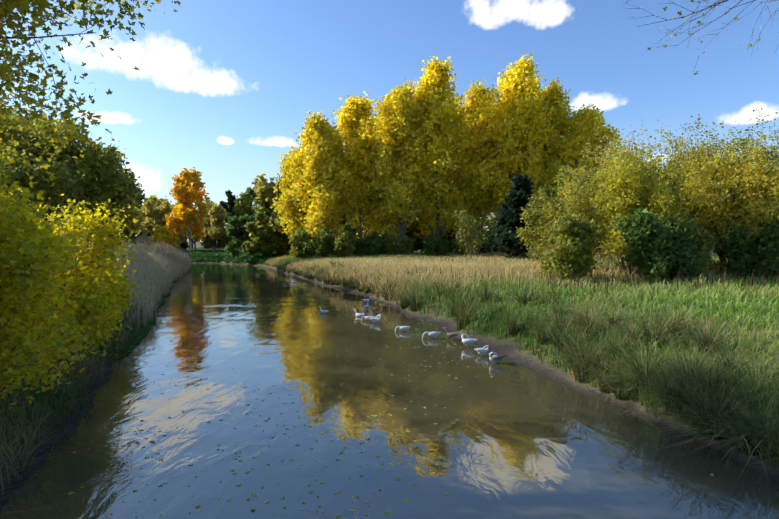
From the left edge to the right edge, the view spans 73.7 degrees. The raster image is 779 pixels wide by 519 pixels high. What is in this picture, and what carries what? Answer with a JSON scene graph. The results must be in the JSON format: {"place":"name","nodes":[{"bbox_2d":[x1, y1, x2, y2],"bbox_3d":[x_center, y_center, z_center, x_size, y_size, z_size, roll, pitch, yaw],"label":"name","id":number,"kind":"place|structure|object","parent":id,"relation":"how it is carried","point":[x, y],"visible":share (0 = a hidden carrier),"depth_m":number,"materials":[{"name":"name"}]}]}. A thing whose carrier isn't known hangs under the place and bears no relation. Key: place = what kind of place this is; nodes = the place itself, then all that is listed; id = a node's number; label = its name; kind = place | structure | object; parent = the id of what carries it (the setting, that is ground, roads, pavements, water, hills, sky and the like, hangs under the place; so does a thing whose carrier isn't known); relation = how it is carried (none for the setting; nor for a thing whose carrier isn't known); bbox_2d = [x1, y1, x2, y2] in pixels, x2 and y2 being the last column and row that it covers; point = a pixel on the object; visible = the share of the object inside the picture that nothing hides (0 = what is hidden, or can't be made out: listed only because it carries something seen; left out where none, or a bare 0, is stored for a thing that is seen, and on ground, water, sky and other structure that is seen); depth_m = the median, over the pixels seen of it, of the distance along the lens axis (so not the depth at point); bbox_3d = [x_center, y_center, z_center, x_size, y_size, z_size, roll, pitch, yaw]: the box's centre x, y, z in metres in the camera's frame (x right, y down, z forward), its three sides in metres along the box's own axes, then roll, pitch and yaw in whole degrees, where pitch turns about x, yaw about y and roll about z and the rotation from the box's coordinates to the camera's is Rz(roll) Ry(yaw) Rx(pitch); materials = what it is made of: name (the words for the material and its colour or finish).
{"place":"outdoors","nodes":[
{"label":"outdoors","id":0,"kind":"place"},
{"bbox_2d":[0,263,778,518],"bbox_3d":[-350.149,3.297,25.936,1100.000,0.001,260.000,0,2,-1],"label":"river water","id":1,"kind":"structure","parent":0,"point":[581,457],"depth_m":11.24,"materials":[{"name":"liquid"}]},
{"bbox_2d":[353,309,364,316],"bbox_3d":[-1.718,3.096,29.089,0.773,0.630,0.276,1,2,29],"label":"goose","id":2,"kind":"object","parent":1,"relation":"on","point":[359,314],"visible":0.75,"depth_m":29.01,"materials":[{"name":"white"}]},
{"bbox_2d":[361,316,373,320],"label":"goose","id":3,"kind":"object","parent":1,"relation":"on","point":[367,318],"visible":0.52,"depth_m":27.41,"materials":[{"name":"white"}]},
{"bbox_2d":[369,314,380,322],"bbox_3d":[-0.741,3.117,26.760,0.616,0.566,0.292,0,2,13],"label":"goose","id":4,"kind":"object","parent":1,"relation":"on","point":[375,319],"visible":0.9,"depth_m":26.66,"materials":[{"name":"white"}]},
{"bbox_2d":[68,337,713,518],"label":"floating leaves","id":5,"kind":"object","parent":1,"relation":"on","point":[310,492],"visible":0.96,"depth_m":10.04,"materials":[{"name":"plant"}]},
{"bbox_2d":[395,326,409,331],"bbox_3d":[0.611,3.300,24.185,0.751,0.425,0.254,0,2,3],"label":"goose","id":6,"kind":"object","parent":1,"relation":"on","point":[403,328],"visible":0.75,"depth_m":24.10,"materials":[{"name":"white"}]},
{"bbox_2d":[422,331,440,338],"bbox_3d":[1.806,3.353,22.489,0.840,0.476,0.285,0,2,-5],"label":"goose","id":7,"kind":"object","parent":1,"relation":"on","point":[434,334],"visible":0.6,"depth_m":22.40,"materials":[{"name":"white"}]},
{"bbox_2d":[443,327,458,339],"bbox_3d":[2.629,3.195,22.157,0.700,0.570,0.250,1,2,20],"label":"goose","id":8,"kind":"object","parent":1,"relation":"on","point":[452,334],"visible":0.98,"depth_m":22.07,"materials":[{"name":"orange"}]},
{"bbox_2d":[461,334,477,346],"bbox_3d":[3.166,3.262,20.615,0.643,0.592,0.305,0,2,14],"label":"goose","id":9,"kind":"object","parent":1,"relation":"on","point":[468,341],"visible":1,"depth_m":20.53,"materials":[{"name":"white"}]},
{"bbox_2d":[474,345,488,354],"bbox_3d":[3.400,3.388,19.130,0.548,0.504,0.259,0,2,1],"label":"goose","id":10,"kind":"object","parent":1,"relation":"on","point":[481,351],"visible":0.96,"depth_m":19.03,"materials":[{"name":"white"}]},
{"bbox_2d":[489,352,503,362],"bbox_3d":[3.693,3.429,17.943,0.598,0.550,0.283,-1,2,-22],"label":"goose","id":11,"kind":"object","parent":1,"relation":"on","point":[496,357],"visible":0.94,"depth_m":17.82,"materials":[{"name":"white"}]},
{"bbox_2d":[0,242,778,509],"bbox_3d":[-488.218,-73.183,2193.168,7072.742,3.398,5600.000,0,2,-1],"label":"ground","id":12,"kind":"structure","parent":0,"point":[507,347],"depth_m":15.06,"materials":[{"name":"soil"}]},
{"bbox_2d":[0,132,25,196],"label":"tree","id":13,"kind":"object","parent":12,"relation":"on","point":[3,165],"visible":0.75,"depth_m":24.28,"materials":[{"name":"green plant"}]},
{"bbox_2d":[0,190,98,404],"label":"bush","id":14,"kind":"object","parent":12,"relation":"on","point":[38,302],"visible":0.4,"depth_m":9.71,"materials":[{"name":"yellow plant"}]},
{"bbox_2d":[0,150,106,412],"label":"bush","id":15,"kind":"object","parent":12,"relation":"on","point":[36,262],"visible":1,"depth_m":8.65,"materials":[{"name":"yellow plant"}]},
{"bbox_2d":[0,102,128,230],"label":"green tree","id":16,"kind":"object","parent":12,"relation":"on","point":[73,182],"visible":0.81,"depth_m":38.99,"materials":[{"name":"green plant"}]},
{"bbox_2d":[0,172,138,389],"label":"bush","id":17,"kind":"object","parent":12,"relation":"on","point":[100,251],"visible":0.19,"depth_m":12.42,"materials":[{"name":"yellow plant"}]},
{"bbox_2d":[9,103,141,248],"bbox_3d":[-29.197,-6.223,48.121,11.224,13.992,11.180,-1,2,-22],"label":"green tree","id":18,"kind":"object","parent":12,"relation":"on","point":[120,200],"visible":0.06,"depth_m":50.84,"materials":[{"name":"green plant"}]},
{"bbox_2d":[43,217,123,365],"bbox_3d":[-9.917,0.594,14.418,4.493,4.547,3.949,0,2,-1],"label":"bush","id":19,"kind":"object","parent":12,"relation":"on","point":[93,314],"visible":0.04,"depth_m":14.31,"materials":[{"name":"green plant"}]},
{"bbox_2d":[0,0,180,193],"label":"tree","id":20,"kind":"object","parent":12,"relation":"on","point":[7,7],"visible":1,"depth_m":12.12,"materials":[{"name":"green plant"}]},
{"bbox_2d":[73,254,136,355],"bbox_3d":[-10.645,1.229,16.371,5.171,3.889,4.222,0,2,-1],"label":"bush","id":21,"kind":"object","parent":12,"relation":"on","point":[111,324],"visible":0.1,"depth_m":16.52,"materials":[{"name":"green plant"}]},
{"bbox_2d":[86,212,126,250],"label":"bush","id":22,"kind":"object","parent":12,"relation":"on","point":[112,216],"visible":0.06,"depth_m":57.16,"materials":[{"name":"green plant"}]},
{"bbox_2d":[72,168,142,243],"bbox_3d":[-35.438,-5.987,61.835,10.732,12.337,10.639,1,2,18],"label":"green tree","id":23,"kind":"object","parent":12,"relation":"on","point":[126,220],"depth_m":63.42,"materials":[{"name":"green plant"}]},
{"bbox_2d":[83,250,134,319],"bbox_3d":[-11.842,1.385,19.451,3.946,3.507,3.240,0,2,-1],"label":"bush","id":24,"kind":"object","parent":12,"relation":"on","point":[116,293],"depth_m":19.98,"materials":[{"name":"green plant"}]},
{"bbox_2d":[90,226,132,250],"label":"bush","id":25,"kind":"object","parent":12,"relation":"on","point":[127,234],"visible":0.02,"depth_m":68.44,"materials":[{"name":"green plant"}]},
{"bbox_2d":[88,186,147,237],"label":"tree","id":26,"kind":"object","parent":12,"relation":"on","point":[140,198],"depth_m":78.06,"materials":[{"name":"green plant"}]},
{"bbox_2d":[105,258,140,321],"bbox_3d":[-12.500,1.346,21.601,3.033,3.096,3.378,1,2,24],"label":"bush","id":27,"kind":"object","parent":12,"relation":"on","point":[126,302],"visible":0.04,"depth_m":22.01,"materials":[{"name":"green plant"}]},
{"bbox_2d":[125,175,146,233],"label":"tree","id":28,"kind":"object","parent":12,"relation":"on","point":[138,227],"visible":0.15,"depth_m":69.03,"materials":[{"name":"green plant"}]},
{"bbox_2d":[127,201,145,245],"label":"tree","id":29,"kind":"object","parent":12,"relation":"on","point":[133,237],"depth_m":120.85,"materials":[{"name":"green plant"}]},
{"bbox_2d":[135,230,154,245],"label":"bush","id":30,"kind":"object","parent":12,"relation":"on","point":[145,235],"depth_m":182.53,"materials":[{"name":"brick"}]},
{"bbox_2d":[140,194,162,219],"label":"tree","id":31,"kind":"object","parent":12,"relation":"on","point":[154,200],"visible":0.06,"depth_m":162.35,"materials":[{"name":"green plant"}]},
{"bbox_2d":[148,224,180,248],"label":"bush","id":32,"kind":"object","parent":12,"relation":"on","point":[161,235],"visible":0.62,"depth_m":78.21,"materials":[{"name":"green plant"}]},
{"bbox_2d":[138,196,191,237],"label":"tree","id":33,"kind":"object","parent":12,"relation":"on","point":[154,214],"visible":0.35,"depth_m":115.15,"materials":[{"name":"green plant"}]},
{"bbox_2d":[73,249,289,359],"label":"ground cover leaves","id":34,"kind":"object","parent":12,"relation":"on","point":[200,255],"visible":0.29,"depth_m":34.40,"materials":[{"name":"plant"}]},
{"bbox_2d":[173,214,189,243],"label":"tree","id":35,"kind":"object","parent":12,"relation":"on","point":[182,238],"visible":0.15,"depth_m":111.48,"materials":[{"name":"green plant"}]},
{"bbox_2d":[176,238,188,249],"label":"bush","id":36,"kind":"object","parent":12,"relation":"on","point":[184,245],"visible":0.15,"depth_m":121.19,"materials":[{"name":"green plant"}]},
{"bbox_2d":[162,167,208,260],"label":"tree","id":37,"kind":"object","parent":12,"relation":"on","point":[187,191],"visible":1,"depth_m":75.28,"materials":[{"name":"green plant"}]},
{"bbox_2d":[186,220,204,249],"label":"tree","id":38,"kind":"object","parent":12,"relation":"on","point":[194,241],"depth_m":128.94,"materials":[{"name":"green plant"}]},
{"bbox_2d":[196,197,225,248],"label":"tree","id":39,"kind":"object","parent":12,"relation":"on","point":[208,199],"depth_m":153.62,"materials":[{"name":"green plant"}]},
{"bbox_2d":[199,222,225,250],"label":"bush","id":40,"kind":"object","parent":12,"relation":"on","point":[208,242],"visible":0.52,"depth_m":122.24,"materials":[{"name":"green plant"}]},
{"bbox_2d":[203,201,225,250],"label":"tree","id":41,"kind":"object","parent":12,"relation":"on","point":[208,220],"visible":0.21,"depth_m":114.15,"materials":[{"name":"green plant"}]},
{"bbox_2d":[204,203,226,250],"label":"tree","id":42,"kind":"object","parent":12,"relation":"on","point":[216,214],"visible":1,"depth_m":110.56,"materials":[{"name":"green plant"}]},
{"bbox_2d":[215,220,233,249],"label":"tree","id":43,"kind":"object","parent":12,"relation":"on","point":[227,239],"visible":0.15,"depth_m":126.22,"materials":[{"name":"green plant"}]},
{"bbox_2d":[219,190,239,223],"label":"tree","id":44,"kind":"object","parent":12,"relation":"on","point":[231,198],"visible":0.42,"depth_m":172.89,"materials":[{"name":"green plant"}]},
{"bbox_2d":[221,215,271,258],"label":"bush","id":45,"kind":"object","parent":12,"relation":"on","point":[235,224],"visible":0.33,"depth_m":92.47,"materials":[{"name":"green plant"}]},
{"bbox_2d":[223,192,278,221],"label":"tree","id":46,"kind":"object","parent":12,"relation":"on","point":[244,206],"visible":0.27,"depth_m":173.59,"materials":[{"name":"green plant"}]},
{"bbox_2d":[243,164,285,219],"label":"tree","id":47,"kind":"object","parent":12,"relation":"on","point":[250,193],"visible":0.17,"depth_m":106.63,"materials":[{"name":"green plant"}]},
{"bbox_2d":[251,173,280,219],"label":"tree","id":48,"kind":"object","parent":12,"relation":"on","point":[266,193],"visible":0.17,"depth_m":105.14,"materials":[{"name":"green plant"}]},
{"bbox_2d":[243,211,290,255],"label":"tree","id":49,"kind":"object","parent":12,"relation":"on","point":[269,239],"visible":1,"depth_m":89.29,"materials":[{"name":"green plant"}]},
{"bbox_2d":[285,224,291,251],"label":"shrub","id":50,"kind":"object","parent":12,"relation":"on","point":[287,242],"depth_m":93.75,"materials":[{"name":"green plant"}]},
{"bbox_2d":[270,146,314,238],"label":"poplar tree","id":51,"kind":"object","parent":12,"relation":"on","point":[285,205],"visible":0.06,"depth_m":83.00,"materials":[{"name":"yellow plant"}]},
{"bbox_2d":[289,231,316,258],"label":"shrub","id":52,"kind":"object","parent":12,"relation":"on","point":[293,252],"visible":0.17,"depth_m":76.55,"materials":[{"name":"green plant"}]},
{"bbox_2d":[289,226,332,258],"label":"shrub","id":53,"kind":"object","parent":12,"relation":"on","point":[319,247],"visible":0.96,"depth_m":75.35,"materials":[{"name":"green plant"}]},
{"bbox_2d":[280,110,356,238],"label":"poplar tree","id":54,"kind":"object","parent":12,"relation":"on","point":[327,212],"visible":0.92,"depth_m":77.75,"materials":[{"name":"yellow plant"}]},
{"bbox_2d":[325,227,357,257],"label":"shrub","id":55,"kind":"object","parent":12,"relation":"on","point":[343,243],"visible":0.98,"depth_m":74.48,"materials":[{"name":"green plant"}]},
{"bbox_2d":[334,223,359,253],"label":"shrub","id":56,"kind":"object","parent":12,"relation":"on","point":[347,227],"depth_m":90.26,"materials":[{"name":"green plant"}]},
{"bbox_2d":[340,180,354,223],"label":"tree","id":57,"kind":"object","parent":12,"relation":"on","point":[344,218],"depth_m":102.92,"materials":[{"name":"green plant"}]},
{"bbox_2d":[320,92,397,238],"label":"poplar tree","id":58,"kind":"object","parent":12,"relation":"on","point":[355,119],"visible":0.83,"depth_m":79.99,"materials":[{"name":"yellow plant"}]},
{"bbox_2d":[346,212,378,244],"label":"shrub","id":59,"kind":"object","parent":12,"relation":"on","point":[358,227],"visible":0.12,"depth_m":93.65,"materials":[{"name":"green plant"}]},
{"bbox_2d":[355,231,387,255],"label":"shrub","id":60,"kind":"object","parent":12,"relation":"on","point":[371,244],"visible":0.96,"depth_m":75.61,"materials":[{"name":"green plant"}]},
{"bbox_2d":[356,116,417,237],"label":"poplar tree","id":61,"kind":"object","parent":12,"relation":"on","point":[385,232],"depth_m":87.50,"materials":[{"name":"yellow plant"}]},
{"bbox_2d":[0,237,778,515],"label":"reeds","id":62,"kind":"object","parent":12,"relation":"on","point":[695,393],"depth_m":18.45,"materials":[{"name":"green plant"}]},
{"bbox_2d":[383,233,413,256],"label":"shrub","id":63,"kind":"object","parent":12,"relation":"on","point":[394,245],"visible":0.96,"depth_m":75.04,"materials":[{"name":"green plant"}]},
{"bbox_2d":[356,78,459,241],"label":"poplar tree","id":64,"kind":"object","parent":12,"relation":"on","point":[396,117],"visible":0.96,"depth_m":76.42,"materials":[{"name":"yellow plant"}]},
{"bbox_2d":[403,214,427,252],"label":"shrub","id":65,"kind":"object","parent":12,"relation":"on","point":[418,244],"visible":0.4,"depth_m":91.79,"materials":[{"name":"green plant"}]},
{"bbox_2d":[421,233,451,256],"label":"shrub","id":66,"kind":"object","parent":12,"relation":"on","point":[435,245],"visible":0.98,"depth_m":73.40,"materials":[{"name":"green plant"}]},
{"bbox_2d":[430,225,453,252],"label":"shrub","id":67,"kind":"object","parent":12,"relation":"on","point":[448,237],"visible":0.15,"depth_m":92.64,"materials":[{"name":"green plant"}]},
{"bbox_2d":[399,56,487,238],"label":"poplar tree","id":68,"kind":"object","parent":12,"relation":"on","point":[446,139],"visible":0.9,"depth_m":77.19,"materials":[{"name":"yellow plant"}]},
{"bbox_2d":[419,91,486,252],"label":"poplar tree","id":69,"kind":"object","parent":12,"relation":"on","point":[433,223],"visible":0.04,"depth_m":87.50,"materials":[{"name":"yellow plant"}]},
{"bbox_2d":[446,220,479,244],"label":"shrub","id":70,"kind":"object","parent":12,"relation":"on","point":[456,232],"visible":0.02,"depth_m":91.94,"materials":[{"name":"green plant"}]},
{"bbox_2d":[452,234,478,255],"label":"shrub","id":71,"kind":"object","parent":12,"relation":"on","point":[457,248],"visible":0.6,"depth_m":75.99,"materials":[{"name":"green plant"}]},
{"bbox_2d":[426,78,506,238],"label":"poplar tree","id":72,"kind":"object","parent":12,"relation":"on","point":[478,209],"visible":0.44,"depth_m":81.10,"materials":[{"name":"yellow plant"}]},
{"bbox_2d":[450,207,496,256],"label":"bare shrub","id":73,"kind":"object","parent":12,"relation":"on","point":[471,239],"visible":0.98,"depth_m":67.62,"materials":[{"name":"green plant"}]},
{"bbox_2d":[478,234,495,254],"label":"shrub","id":74,"kind":"object","parent":12,"relation":"on","point":[487,249],"visible":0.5,"depth_m":76.70,"materials":[{"name":"green plant"}]},
{"bbox_2d":[483,216,497,249],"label":"shrub","id":75,"kind":"object","parent":12,"relation":"on","point":[492,237],"visible":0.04,"depth_m":88.33,"materials":[{"name":"green plant"}]},
{"bbox_2d":[463,53,559,228],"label":"poplar tree","id":76,"kind":"object","parent":12,"relation":"on","point":[516,124],"visible":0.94,"depth_m":76.70,"materials":[{"name":"yellow plant"}]},
{"bbox_2d":[489,174,542,259],"bbox_3d":[14.586,-4.099,57.586,7.622,11.061,8.257,-2,3,-45],"label":"conifer tree","id":77,"kind":"object","parent":12,"relation":"on","point":[508,222],"visible":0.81,"depth_m":56.96,"materials":[{"name":"green plant"}]},
{"bbox_2d":[492,162,549,210],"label":"poplar tree","id":78,"kind":"object","parent":12,"relation":"on","point":[510,184],"depth_m":88.22,"materials":[{"name":"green plant"}]},
{"bbox_2d":[515,166,605,263],"bbox_3d":[13.035,-2.779,40.520,5.832,8.537,8.176,-1,2,-25],"label":"bush","id":79,"kind":"object","parent":12,"relation":"on","point":[542,218],"visible":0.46,"depth_m":40.32,"materials":[{"name":"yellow plant"}]},
{"bbox_2d":[521,77,599,207],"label":"poplar tree","id":80,"kind":"object","parent":12,"relation":"on","point":[554,97],"visible":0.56,"depth_m":78.98,"materials":[{"name":"yellow plant"}]},
{"bbox_2d":[533,207,603,282],"bbox_3d":[11.930,-0.820,34.115,4.443,5.147,4.406,0,2,-1],"label":"bush","id":81,"kind":"object","parent":12,"relation":"on","point":[570,241],"visible":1,"depth_m":32.91,"materials":[{"name":"green plant"}]},
{"bbox_2d":[551,157,612,255],"bbox_3d":[24.709,-6.295,64.178,13.339,13.088,10.902,-1,2,-31],"label":"green tree","id":82,"kind":"object","parent":12,"relation":"on","point":[565,175],"visible":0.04,"depth_m":60.67,"materials":[{"name":"green plant"}]},
{"bbox_2d":[546,104,624,196],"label":"poplar tree","id":83,"kind":"object","parent":12,"relation":"on","point":[587,118],"visible":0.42,"depth_m":77.28,"materials":[{"name":"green plant"}]},
{"bbox_2d":[557,142,616,258],"bbox_3d":[18.853,-4.736,47.105,8.164,11.556,10.885,1,2,34],"label":"tree","id":84,"kind":"object","parent":12,"relation":"on","point":[586,176],"visible":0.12,"depth_m":45.24,"materials":[{"name":"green plant"}]},
{"bbox_2d":[577,136,689,277],"bbox_3d":[16.535,-3.398,36.283,8.171,9.929,6.826,1,2,34],"label":"tree","id":85,"kind":"object","parent":12,"relation":"on","point":[624,195],"visible":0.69,"depth_m":35.30,"materials":[{"name":"yellow plant"}]},
{"bbox_2d":[580,118,718,254],"bbox_3d":[22.732,-5.474,46.684,10.311,13.045,12.148,0,2,-1],"label":"tree","id":86,"kind":"object","parent":12,"relation":"on","point":[682,144],"visible":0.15,"depth_m":43.76,"materials":[{"name":"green plant"}]},
{"bbox_2d":[608,207,710,283],"bbox_3d":[16.957,-0.852,32.642,5.601,5.052,4.627,-1,2,-17],"label":"bush","id":87,"kind":"object","parent":12,"relation":"on","point":[654,251],"visible":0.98,"depth_m":31.93,"materials":[{"name":"green plant"}]},
{"bbox_2d":[589,114,768,227],"bbox_3d":[21.849,-4.404,39.514,11.233,11.567,9.011,2,3,42],"label":"tree","id":88,"kind":"object","parent":12,"relation":"on","point":[686,203],"visible":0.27,"depth_m":37.31,"materials":[{"name":"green plant"}]},
{"bbox_2d":[665,211,716,278],"bbox_3d":[19.168,-0.794,34.128,4.226,4.905,3.354,0,2,-1],"label":"bush","id":89,"kind":"object","parent":12,"relation":"on","point":[705,241],"visible":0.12,"depth_m":33.24,"materials":[{"name":"green plant"}]},
{"bbox_2d":[658,108,778,265],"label":"tree","id":90,"kind":"object","parent":12,"relation":"on","point":[719,253],"visible":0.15,"depth_m":44.77,"materials":[{"name":"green plant"}]},
{"bbox_2d":[676,131,778,277],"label":"tree","id":91,"kind":"object","parent":12,"relation":"on","point":[761,183],"visible":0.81,"depth_m":35.07,"materials":[{"name":"yellow plant"}]},
{"bbox_2d":[701,129,778,248],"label":"tree","id":92,"kind":"object","parent":12,"relation":"on","point":[775,158],"visible":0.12,"depth_m":37.33,"materials":[{"name":"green plant"}]},
{"bbox_2d":[713,218,778,280],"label":"bush","id":93,"kind":"object","parent":12,"relation":"on","point":[738,251],"visible":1,"depth_m":33.83,"materials":[{"name":"green plant"}]},
{"bbox_2d":[738,120,778,169],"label":"tree","id":94,"kind":"object","parent":12,"relation":"on","point":[777,136],"visible":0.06,"depth_m":46.03,"materials":[{"name":"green plant"}]},
{"bbox_2d":[0,0,778,241],"label":"sky","id":95,"kind":"structure","parent":0,"point":[222,89],"materials":[{"name":"blue"}]},
{"bbox_2d":[630,0,778,56],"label":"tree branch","id":96,"kind":"object","parent":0,"point":[734,19],"visible":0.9,"depth_m":16.51,"materials":[{"name":"brown plant"}]},
{"bbox_2d":[623,0,778,77],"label":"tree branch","id":97,"kind":"object","parent":96,"relation":"attached to","point":[698,22],"visible":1,"depth_m":13.71,"materials":[{"name":"brown plant"}]}
]}

